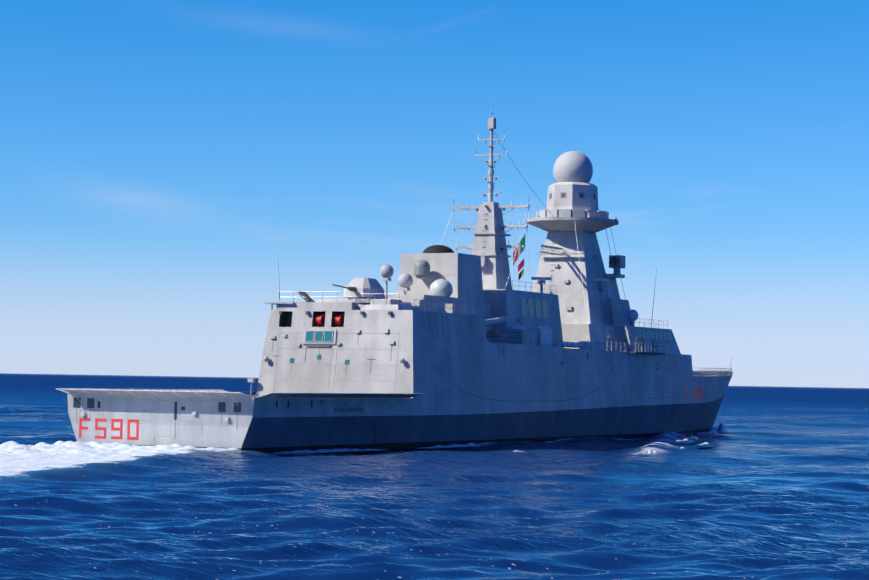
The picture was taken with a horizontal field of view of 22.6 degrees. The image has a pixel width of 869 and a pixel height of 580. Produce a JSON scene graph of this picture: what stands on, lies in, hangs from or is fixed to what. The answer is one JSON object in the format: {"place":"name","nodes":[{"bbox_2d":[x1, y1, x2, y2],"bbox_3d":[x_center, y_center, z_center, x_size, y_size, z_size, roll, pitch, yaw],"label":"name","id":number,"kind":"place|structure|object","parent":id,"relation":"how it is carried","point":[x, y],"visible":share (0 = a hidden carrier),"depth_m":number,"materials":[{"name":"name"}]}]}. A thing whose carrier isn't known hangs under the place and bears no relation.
{"place":"outdoors","nodes":[
{"label":"outdoors","id":0,"kind":"place"},
{"bbox_2d":[0,374,868,579],"bbox_3d":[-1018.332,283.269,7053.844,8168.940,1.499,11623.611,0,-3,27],"label":"sea waves","id":1,"kind":"object","parent":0,"point":[779,490],"visible":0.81,"depth_m":110.76,"materials":[{"name":"liquid"}]},
{"bbox_2d":[268,448,385,453],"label":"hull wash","id":2,"kind":"object","parent":1,"relation":"on","point":[326,450],"visible":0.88,"depth_m":189.73,"materials":[{"name":"liquid"}]},
{"bbox_2d":[55,113,732,453],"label":"frigate","id":3,"kind":"object","parent":1,"relation":"on","point":[445,345],"visible":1,"depth_m":218.92,"materials":[{"name":"grey metal"}]},
{"bbox_2d":[419,443,486,448],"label":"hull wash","id":4,"kind":"object","parent":1,"relation":"on","point":[459,445],"visible":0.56,"depth_m":210.93,"materials":[{"name":"liquid"}]},
{"bbox_2d":[669,438,696,443],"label":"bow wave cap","id":5,"kind":"object","parent":1,"relation":"on","point":[686,441],"visible":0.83,"depth_m":237.62,"materials":[{"name":"liquid"}]},
{"bbox_2d":[694,442,713,447],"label":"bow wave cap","id":6,"kind":"object","parent":1,"relation":"on","point":[705,444],"visible":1,"depth_m":225.68,"materials":[{"name":"liquid"}]},
{"bbox_2d":[704,427,718,433],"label":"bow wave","id":7,"kind":"object","parent":1,"relation":"on","point":[711,430],"visible":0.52,"depth_m":288.02,"materials":[{"name":"liquid"}]},
{"bbox_2d":[697,435,740,439],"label":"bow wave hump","id":8,"kind":"object","parent":1,"relation":"on","point":[713,437],"visible":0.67,"depth_m":257.11,"materials":[{"name":"liquid"}]},
{"bbox_2d":[717,423,726,432],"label":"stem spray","id":9,"kind":"object","parent":1,"relation":"on","point":[721,428],"visible":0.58,"depth_m":293.49,"materials":[{"name":"liquid"}]},
{"bbox_2d":[0,373,868,388],"bbox_3d":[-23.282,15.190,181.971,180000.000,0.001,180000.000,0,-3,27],"label":"sea","id":10,"kind":"structure","parent":0,"point":[258,378],"depth_m":25945.09,"materials":[{"name":"liquid"}]},
{"bbox_2d":[0,0,868,387],"label":"sky","id":11,"kind":"structure","parent":0,"point":[156,156],"materials":[{"name":"blue"}]}
]}

